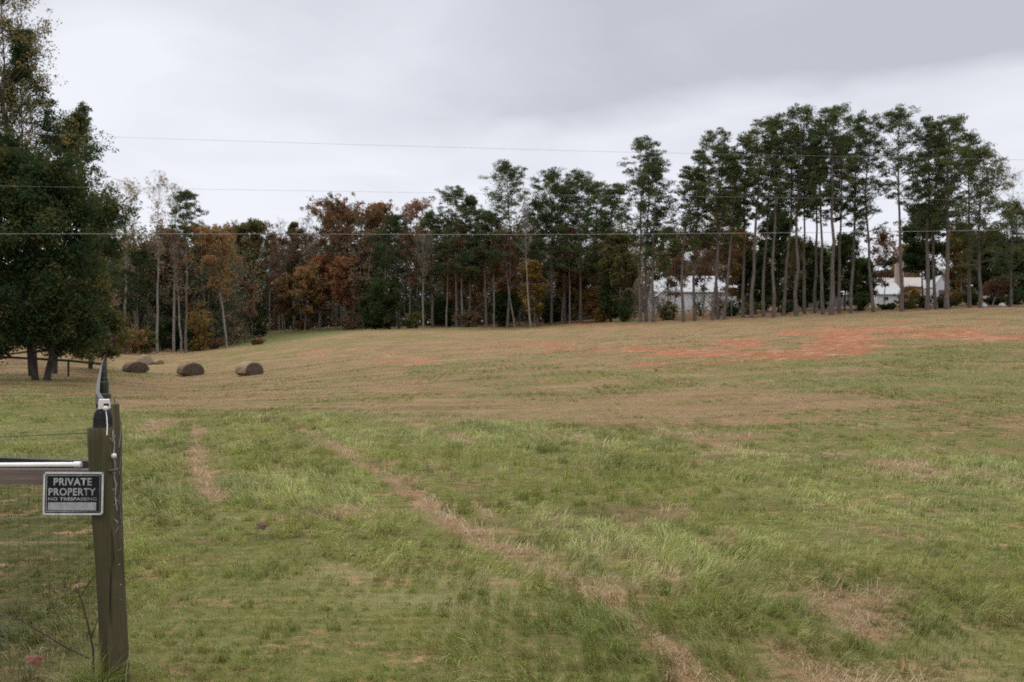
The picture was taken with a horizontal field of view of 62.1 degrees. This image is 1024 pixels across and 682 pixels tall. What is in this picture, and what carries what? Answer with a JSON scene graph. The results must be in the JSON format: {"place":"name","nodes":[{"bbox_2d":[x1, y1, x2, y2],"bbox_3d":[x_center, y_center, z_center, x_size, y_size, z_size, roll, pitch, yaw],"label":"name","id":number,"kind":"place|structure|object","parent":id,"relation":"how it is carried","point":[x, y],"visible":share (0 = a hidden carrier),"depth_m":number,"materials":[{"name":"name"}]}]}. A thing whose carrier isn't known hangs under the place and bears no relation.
{"place":"outdoors","nodes":[
{"label":"outdoors","id":0,"kind":"place"},
{"bbox_2d":[0,300,1023,681],"bbox_3d":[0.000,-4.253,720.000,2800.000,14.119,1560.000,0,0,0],"label":"field","id":1,"kind":"structure","parent":0,"point":[282,348],"depth_m":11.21,"materials":[{"name":"plant"}]},
{"bbox_2d":[0,0,91,375],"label":"paddock tree","id":2,"kind":"object","parent":1,"relation":"on","point":[8,22],"visible":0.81,"depth_m":50.03,"materials":[{"name":"green plant"}]},
{"bbox_2d":[0,20,118,370],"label":"paddock tree","id":3,"kind":"object","parent":1,"relation":"on","point":[15,55],"visible":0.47,"depth_m":51.90,"materials":[{"name":"green plant"}]},
{"bbox_2d":[0,426,129,681],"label":"front fence","id":4,"kind":"object","parent":1,"relation":"on","point":[111,594],"visible":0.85,"depth_m":4.26,"materials":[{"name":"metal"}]},
{"bbox_2d":[43,472,103,514],"bbox_3d":[-2.174,0.756,4.212,0.291,0.212,0.007,1,-1,-3],"label":"sign","id":5,"kind":"object","parent":4,"relation":"attached to","point":[72,493],"visible":1,"depth_m":4.21,"materials":[{"name":"black plastic"}]},
{"bbox_2d":[92,399,112,434],"bbox_3d":[-2.067,0.382,4.289,0.103,0.176,0.118,0,0,0],"label":"fence charger","id":6,"kind":"object","parent":4,"relation":"attached to","point":[102,417],"visible":1,"depth_m":4.26,"materials":[{"name":"black plastic"}]},
{"bbox_2d":[0,140,142,380],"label":"paddock tree","id":7,"kind":"object","parent":1,"relation":"on","point":[52,303],"visible":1,"depth_m":44.03,"materials":[{"name":"green plant"}]},
{"bbox_2d":[3,100,145,373],"bbox_3d":[-30.326,-6.797,56.997,10.293,18.092,10.416,0,0,0],"label":"paddock tree","id":8,"kind":"object","parent":1,"relation":"on","point":[85,128],"visible":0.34,"depth_m":55.78,"materials":[{"name":"green plant"}]},
{"bbox_2d":[28,634,152,681],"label":"grass tuft","id":9,"kind":"object","parent":1,"relation":"on","point":[90,677],"visible":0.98,"depth_m":4.15,"materials":[{"name":"green plant"}]},
{"bbox_2d":[60,193,135,368],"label":"paddock tree","id":10,"kind":"object","parent":1,"relation":"on","point":[118,325],"visible":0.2,"depth_m":65.68,"materials":[{"name":"green plant"}]},
{"bbox_2d":[95,353,124,599],"bbox_3d":[-21.658,1.518,45.330,0.252,2.178,91.093,0,0,-26],"label":"paddock fence","id":11,"kind":"object","parent":1,"relation":"on","point":[102,388],"visible":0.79,"depth_m":5.78,"materials":[{"name":"metal"}]},
{"bbox_2d":[102,197,128,345],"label":"pine tree","id":12,"kind":"object","parent":1,"relation":"on","point":[113,273],"visible":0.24,"depth_m":97.91,"materials":[{"name":"green plant"}]},
{"bbox_2d":[115,247,157,350],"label":"pine tree","id":13,"kind":"object","parent":1,"relation":"on","point":[137,258],"visible":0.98,"depth_m":111.79,"materials":[{"name":"green plant"}]},
{"bbox_2d":[127,240,178,323],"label":"autumn tree","id":14,"kind":"object","parent":1,"relation":"on","point":[142,246],"visible":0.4,"depth_m":123.14,"materials":[{"name":"brown plant"}]},
{"bbox_2d":[142,170,173,352],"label":"bare tree","id":15,"kind":"object","parent":1,"relation":"on","point":[158,242],"visible":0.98,"depth_m":106.76,"materials":[{"name":"grey plant"}]},
{"bbox_2d":[151,316,187,350],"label":"evergreen tree","id":16,"kind":"object","parent":1,"relation":"on","point":[165,326],"visible":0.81,"depth_m":114.98,"materials":[{"name":"green plant"}]},
{"bbox_2d":[165,233,184,352],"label":"bare tree","id":17,"kind":"object","parent":1,"relation":"on","point":[176,271],"visible":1,"depth_m":107.06,"materials":[{"name":"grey plant"}]},
{"bbox_2d":[167,187,208,352],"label":"pine tree","id":18,"kind":"object","parent":1,"relation":"on","point":[187,195],"visible":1,"depth_m":105.91,"materials":[{"name":"green plant"}]},
{"bbox_2d":[183,300,216,351],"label":"shrub","id":19,"kind":"object","parent":1,"relation":"on","point":[200,341],"visible":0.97,"depth_m":109.80,"materials":[{"name":"brown plant"}]},
{"bbox_2d":[178,222,236,307],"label":"autumn tree","id":20,"kind":"object","parent":1,"relation":"on","point":[196,230],"visible":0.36,"depth_m":127.33,"materials":[{"name":"brown plant"}]},
{"bbox_2d":[193,225,242,347],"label":"autumn tree","id":21,"kind":"object","parent":1,"relation":"on","point":[212,236],"visible":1,"depth_m":111.83,"materials":[{"name":"brown plant"}]},
{"bbox_2d":[231,218,272,309],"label":"autumn tree","id":22,"kind":"object","parent":1,"relation":"on","point":[256,228],"visible":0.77,"depth_m":147.13,"materials":[{"name":"brown plant"}]},
{"bbox_2d":[249,227,283,331],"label":"slim tree","id":23,"kind":"object","parent":1,"relation":"on","point":[271,235],"visible":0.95,"depth_m":146.88,"materials":[{"name":"green plant"}]},
{"bbox_2d":[268,272,296,332],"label":"autumn tree","id":24,"kind":"object","parent":1,"relation":"on","point":[282,284],"visible":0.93,"depth_m":140.33,"materials":[{"name":"brown plant"}]},
{"bbox_2d":[287,261,325,330],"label":"autumn tree","id":25,"kind":"object","parent":1,"relation":"on","point":[304,277],"visible":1,"depth_m":139.23,"materials":[{"name":"brown plant"}]},
{"bbox_2d":[305,253,333,329],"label":"autumn tree","id":26,"kind":"object","parent":1,"relation":"on","point":[321,261],"visible":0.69,"depth_m":141.35,"materials":[{"name":"brown plant"}]},
{"bbox_2d":[300,193,364,327],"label":"autumn tree","id":27,"kind":"object","parent":1,"relation":"on","point":[321,230],"visible":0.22,"depth_m":145.30,"materials":[{"name":"brown plant"}]},
{"bbox_2d":[324,253,359,327],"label":"autumn tree","id":28,"kind":"object","parent":1,"relation":"on","point":[339,286],"visible":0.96,"depth_m":135.19,"materials":[{"name":"brown plant"}]},
{"bbox_2d":[305,192,387,325],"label":"autumn tree","id":29,"kind":"object","parent":1,"relation":"on","point":[350,216],"visible":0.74,"depth_m":140.80,"materials":[{"name":"brown plant"}]},
{"bbox_2d":[362,274,406,328],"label":"evergreen tree","id":30,"kind":"object","parent":1,"relation":"on","point":[380,298],"visible":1,"depth_m":120.84,"materials":[{"name":"green plant"}]},
{"bbox_2d":[368,213,413,328],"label":"pine tree","id":31,"kind":"object","parent":1,"relation":"on","point":[395,220],"visible":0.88,"depth_m":125.11,"materials":[{"name":"green plant"}]},
{"bbox_2d":[393,229,417,315],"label":"slim tree","id":32,"kind":"object","parent":1,"relation":"on","point":[405,240],"visible":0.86,"depth_m":123.73,"materials":[{"name":"green plant"}]},
{"bbox_2d":[399,194,436,306],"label":"autumn tree","id":33,"kind":"object","parent":1,"relation":"on","point":[416,205],"visible":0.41,"depth_m":139.21,"materials":[{"name":"brown plant"}]},
{"bbox_2d":[405,225,440,327],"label":"autumn tree","id":34,"kind":"object","parent":1,"relation":"on","point":[428,276],"visible":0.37,"depth_m":123.35,"materials":[{"name":"brown plant"}]},
{"bbox_2d":[413,209,452,327],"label":"pine tree","id":35,"kind":"object","parent":1,"relation":"on","point":[429,219],"visible":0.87,"depth_m":121.50,"materials":[{"name":"green plant"}]},
{"bbox_2d":[424,295,454,326],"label":"evergreen tree","id":36,"kind":"object","parent":1,"relation":"on","point":[440,314],"visible":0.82,"depth_m":124.64,"materials":[{"name":"green plant"}]},
{"bbox_2d":[434,185,480,326],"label":"pine tree","id":37,"kind":"object","parent":1,"relation":"on","point":[458,194],"visible":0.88,"depth_m":120.36,"materials":[{"name":"green plant"}]},
{"bbox_2d":[451,194,487,324],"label":"pine tree","id":38,"kind":"object","parent":1,"relation":"on","point":[472,214],"visible":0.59,"depth_m":121.60,"materials":[{"name":"green plant"}]},
{"bbox_2d":[0,212,943,348],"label":"woodland","id":39,"kind":"object","parent":1,"relation":"on","point":[232,305],"visible":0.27,"depth_m":133.40,"materials":[{"name":"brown plant"}]},
{"bbox_2d":[457,248,492,325],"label":"autumn tree","id":40,"kind":"object","parent":1,"relation":"on","point":[476,300],"visible":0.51,"depth_m":123.18,"materials":[{"name":"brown plant"}]},
{"bbox_2d":[463,208,508,326],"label":"pine tree","id":41,"kind":"object","parent":1,"relation":"on","point":[469,253],"visible":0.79,"depth_m":119.40,"materials":[{"name":"green plant"}]},
{"bbox_2d":[483,290,523,326],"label":"evergreen tree","id":42,"kind":"object","parent":1,"relation":"on","point":[501,301],"visible":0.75,"depth_m":123.03,"materials":[{"name":"green plant"}]},
{"bbox_2d":[491,228,520,327],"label":"slim tree","id":43,"kind":"object","parent":1,"relation":"on","point":[514,256],"visible":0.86,"depth_m":117.80,"materials":[{"name":"green plant"}]},
{"bbox_2d":[478,159,548,327],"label":"pine tree","id":44,"kind":"object","parent":1,"relation":"on","point":[504,169],"visible":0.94,"depth_m":118.22,"materials":[{"name":"green plant"}]},
{"bbox_2d":[518,258,548,326],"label":"autumn tree","id":45,"kind":"object","parent":1,"relation":"on","point":[534,272],"visible":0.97,"depth_m":114.45,"materials":[{"name":"plant"}]},
{"bbox_2d":[516,196,560,324],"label":"pine tree","id":46,"kind":"object","parent":1,"relation":"on","point":[535,206],"visible":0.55,"depth_m":120.99,"materials":[{"name":"green plant"}]},
{"bbox_2d":[523,166,582,323],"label":"pine tree","id":47,"kind":"object","parent":1,"relation":"on","point":[553,176],"visible":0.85,"depth_m":119.40,"materials":[{"name":"green plant"}]},
{"bbox_2d":[544,184,588,322],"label":"pine tree","id":48,"kind":"object","parent":1,"relation":"on","point":[559,253],"visible":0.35,"depth_m":120.61,"materials":[{"name":"green plant"}]},
{"bbox_2d":[120,404,1023,681],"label":"cut hay","id":49,"kind":"object","parent":1,"relation":"on","point":[664,640],"visible":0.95,"depth_m":6.02,"materials":[{"name":"plant"}]},
{"bbox_2d":[550,168,605,322],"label":"pine tree","id":50,"kind":"object","parent":1,"relation":"on","point":[578,177],"visible":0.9,"depth_m":116.99,"materials":[{"name":"green plant"}]},
{"bbox_2d":[560,266,598,321],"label":"autumn tree","id":51,"kind":"object","parent":1,"relation":"on","point":[577,291],"visible":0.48,"depth_m":121.03,"materials":[{"name":"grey plant"}]},
{"bbox_2d":[570,181,616,319],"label":"pine tree","id":52,"kind":"object","parent":1,"relation":"on","point":[597,186],"visible":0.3,"depth_m":120.14,"materials":[{"name":"green plant"}]},
{"bbox_2d":[582,181,637,321],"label":"pine tree","id":53,"kind":"object","parent":1,"relation":"on","point":[606,201],"visible":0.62,"depth_m":115.17,"materials":[{"name":"green plant"}]},
{"bbox_2d":[596,258,628,321],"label":"evergreen tree","id":54,"kind":"object","parent":1,"relation":"on","point":[604,304],"visible":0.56,"depth_m":113.31,"materials":[{"name":"green plant"}]},
{"bbox_2d":[596,226,638,321],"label":"autumn tree","id":55,"kind":"object","parent":1,"relation":"on","point":[622,252],"visible":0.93,"depth_m":111.40,"materials":[{"name":"green plant"}]},
{"bbox_2d":[614,135,671,321],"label":"pine tree","id":56,"kind":"object","parent":1,"relation":"on","point":[639,145],"visible":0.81,"depth_m":103.83,"materials":[{"name":"green plant"}]},
{"bbox_2d":[624,152,665,321],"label":"pine tree","id":57,"kind":"object","parent":1,"relation":"on","point":[636,229],"visible":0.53,"depth_m":104.55,"materials":[{"name":"green plant"}]},
{"bbox_2d":[624,157,680,321],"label":"pine tree","id":58,"kind":"object","parent":1,"relation":"on","point":[658,174],"visible":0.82,"depth_m":102.69,"materials":[{"name":"green plant"}]},
{"bbox_2d":[648,225,690,304],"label":"autumn tree","id":59,"kind":"object","parent":1,"relation":"on","point":[670,251],"visible":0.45,"depth_m":127.23,"materials":[{"name":"brown plant"}]},
{"bbox_2d":[663,252,689,303],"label":"slim tree","id":60,"kind":"object","parent":1,"relation":"on","point":[675,269],"visible":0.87,"depth_m":115.47,"materials":[{"name":"plant"}]},
{"bbox_2d":[663,166,710,321],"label":"pine tree","id":61,"kind":"object","parent":1,"relation":"on","point":[685,225],"visible":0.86,"depth_m":100.71,"materials":[{"name":"green plant"}]},
{"bbox_2d":[677,146,716,320],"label":"pine tree","id":62,"kind":"object","parent":1,"relation":"on","point":[700,164],"visible":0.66,"depth_m":101.57,"materials":[{"name":"green plant"}]},
{"bbox_2d":[647,276,748,311],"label":"white barn","id":63,"kind":"structure","parent":1,"relation":"on","point":[688,301],"depth_m":150.29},
{"bbox_2d":[689,234,720,317],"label":"slim tree","id":64,"kind":"object","parent":1,"relation":"on","point":[699,272],"visible":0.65,"depth_m":107.83,"materials":[{"name":"plant"}]},
{"bbox_2d":[689,143,744,319],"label":"pine tree","id":65,"kind":"object","parent":1,"relation":"on","point":[704,244],"visible":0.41,"depth_m":101.71,"materials":[{"name":"green plant"}]},
{"bbox_2d":[692,127,750,319],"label":"pine tree","id":66,"kind":"object","parent":1,"relation":"on","point":[718,150],"visible":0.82,"depth_m":99.65,"materials":[{"name":"green plant"}]},
{"bbox_2d":[718,241,742,316],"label":"slim tree","id":67,"kind":"object","parent":1,"relation":"on","point":[723,257],"visible":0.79,"depth_m":106.81,"materials":[{"name":"plant"}]},
{"bbox_2d":[711,152,752,319],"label":"pine tree","id":68,"kind":"object","parent":1,"relation":"on","point":[730,159],"visible":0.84,"depth_m":98.88,"materials":[{"name":"green plant"}]},
{"bbox_2d":[723,133,759,317],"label":"pine tree","id":69,"kind":"object","parent":1,"relation":"on","point":[746,157],"visible":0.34,"depth_m":100.82,"materials":[{"name":"green plant"}]},
{"bbox_2d":[720,228,764,311],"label":"autumn tree","id":70,"kind":"object","parent":1,"relation":"on","point":[749,244],"visible":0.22,"depth_m":127.06,"materials":[{"name":"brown plant"}]},
{"bbox_2d":[731,247,759,309],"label":"evergreen tree","id":71,"kind":"object","parent":1,"relation":"on","point":[749,264],"visible":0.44,"depth_m":125.31,"materials":[{"name":"green plant"}]},
{"bbox_2d":[715,114,796,317],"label":"pine tree","id":72,"kind":"object","parent":1,"relation":"on","point":[752,150],"visible":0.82,"depth_m":97.85,"materials":[{"name":"green plant"}]},
{"bbox_2d":[746,239,770,311],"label":"evergreen tree","id":73,"kind":"object","parent":1,"relation":"on","point":[757,287],"visible":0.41,"depth_m":121.74,"materials":[{"name":"green plant"}]},
{"bbox_2d":[748,139,792,316],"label":"pine tree","id":74,"kind":"object","parent":1,"relation":"on","point":[763,314],"visible":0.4,"depth_m":98.81,"materials":[{"name":"green plant"}]},
{"bbox_2d":[748,113,800,317],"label":"pine tree","id":75,"kind":"object","parent":1,"relation":"on","point":[775,139],"visible":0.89,"depth_m":96.39,"materials":[{"name":"green plant"}]},
{"bbox_2d":[751,212,810,311],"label":"evergreen tree","id":76,"kind":"object","parent":1,"relation":"on","point":[782,232],"visible":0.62,"depth_m":116.89,"materials":[{"name":"green plant"}]},
{"bbox_2d":[768,126,815,315],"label":"pine tree","id":77,"kind":"object","parent":1,"relation":"on","point":[800,213],"visible":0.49,"depth_m":98.72,"materials":[{"name":"green plant"}]},
{"bbox_2d":[780,235,812,289],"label":"slim tree","id":78,"kind":"object","parent":1,"relation":"on","point":[791,266],"visible":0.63,"depth_m":105.77,"materials":[{"name":"green plant"}]},
{"bbox_2d":[764,102,830,315],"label":"pine tree","id":79,"kind":"object","parent":1,"relation":"on","point":[808,119],"visible":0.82,"depth_m":96.55,"materials":[{"name":"green plant"}]},
{"bbox_2d":[788,240,823,308],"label":"evergreen tree","id":80,"kind":"object","parent":1,"relation":"on","point":[809,249],"visible":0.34,"depth_m":119.03,"materials":[{"name":"green plant"}]},
{"bbox_2d":[786,145,825,313],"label":"pine tree","id":81,"kind":"object","parent":1,"relation":"on","point":[804,272],"visible":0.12,"depth_m":101.06,"materials":[{"name":"green plant"}]},
{"bbox_2d":[802,141,830,312],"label":"pine tree","id":82,"kind":"object","parent":1,"relation":"on","point":[815,220],"visible":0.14,"depth_m":102.54,"materials":[{"name":"green plant"}]},
{"bbox_2d":[805,244,837,308],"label":"evergreen tree","id":83,"kind":"object","parent":1,"relation":"on","point":[826,286],"visible":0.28,"depth_m":121.04,"materials":[{"name":"green plant"}]},
{"bbox_2d":[801,118,844,314],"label":"pine tree","id":84,"kind":"object","parent":1,"relation":"on","point":[818,203],"visible":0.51,"depth_m":97.66,"materials":[{"name":"green plant"}]},
{"bbox_2d":[803,102,862,314],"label":"pine tree","id":85,"kind":"object","parent":1,"relation":"on","point":[834,113],"visible":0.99,"depth_m":94.84,"materials":[{"name":"green plant"}]},
{"bbox_2d":[818,134,860,312],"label":"pine tree","id":86,"kind":"object","parent":1,"relation":"on","point":[844,206],"visible":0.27,"depth_m":98.99,"materials":[{"name":"green plant"}]},
{"bbox_2d":[825,232,863,310],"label":"evergreen tree","id":87,"kind":"object","parent":1,"relation":"on","point":[846,246],"visible":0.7,"depth_m":111.35,"materials":[{"name":"green plant"}]},
{"bbox_2d":[829,109,891,312],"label":"pine tree","id":88,"kind":"object","parent":1,"relation":"on","point":[866,138],"visible":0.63,"depth_m":97.40,"materials":[{"name":"green plant"}]},
{"bbox_2d":[842,257,879,305],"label":"evergreen tree","id":89,"kind":"object","parent":1,"relation":"on","point":[862,269],"visible":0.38,"depth_m":117.00,"materials":[{"name":"green plant"}]},
{"bbox_2d":[836,113,890,311],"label":"pine tree","id":90,"kind":"object","parent":1,"relation":"on","point":[874,135],"visible":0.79,"depth_m":96.57,"materials":[{"name":"green plant"}]},
{"bbox_2d":[870,227,902,304],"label":"slim tree","id":91,"kind":"object","parent":1,"relation":"on","point":[883,236],"visible":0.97,"depth_m":107.75,"materials":[{"name":"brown plant"}]},
{"bbox_2d":[875,249,925,299],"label":"house","id":92,"kind":"structure","parent":1,"relation":"on","point":[912,281],"depth_m":150.00,"materials":[{"name":"white wood"}]},
{"bbox_2d":[865,103,937,310],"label":"pine tree","id":93,"kind":"object","parent":1,"relation":"on","point":[896,121],"visible":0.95,"depth_m":95.16,"materials":[{"name":"green plant"}]},
{"bbox_2d":[893,202,957,296],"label":"evergreen tree","id":94,"kind":"object","parent":1,"relation":"on","point":[914,255],"visible":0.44,"depth_m":111.38,"materials":[{"name":"green plant"}]},
{"bbox_2d":[896,115,958,309],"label":"pine tree","id":95,"kind":"object","parent":1,"relation":"on","point":[928,142],"visible":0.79,"depth_m":94.65,"materials":[{"name":"green plant"}]},
{"bbox_2d":[912,136,965,308],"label":"pine tree","id":96,"kind":"object","parent":1,"relation":"on","point":[943,235],"visible":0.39,"depth_m":95.82,"materials":[{"name":"green plant"}]},
{"bbox_2d":[913,113,989,308],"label":"pine tree","id":97,"kind":"object","parent":1,"relation":"on","point":[953,123],"visible":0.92,"depth_m":93.11,"materials":[{"name":"green plant"}]},
{"bbox_2d":[938,222,976,291],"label":"autumn tree","id":98,"kind":"object","parent":1,"relation":"on","point":[959,283],"visible":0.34,"depth_m":119.81,"materials":[{"name":"grey plant"}]},
{"bbox_2d":[932,128,1013,307],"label":"pine tree","id":99,"kind":"object","parent":1,"relation":"on","point":[968,137],"visible":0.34,"depth_m":98.39,"materials":[{"name":"green plant"}]},
{"bbox_2d":[935,141,1023,307],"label":"pine tree","id":100,"kind":"object","parent":1,"relation":"on","point":[978,158],"visible":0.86,"depth_m":94.34,"materials":[{"name":"green plant"}]},
{"bbox_2d":[966,229,1015,297],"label":"evergreen tree","id":101,"kind":"object","parent":1,"relation":"on","point":[985,272],"visible":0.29,"depth_m":111.10,"materials":[{"name":"green plant"}]},
{"bbox_2d":[984,199,1023,306],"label":"pine tree","id":102,"kind":"object","parent":1,"relation":"on","point":[1005,259],"visible":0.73,"depth_m":98.93,"materials":[{"name":"green plant"}]},
{"bbox_2d":[985,233,1023,296],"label":"evergreen tree","id":103,"kind":"object","parent":1,"relation":"on","point":[1018,270],"visible":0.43,"depth_m":109.03,"materials":[{"name":"green plant"}]},
{"bbox_2d":[0,0,1023,324],"label":"sky","id":104,"kind":"structure","parent":0,"point":[584,78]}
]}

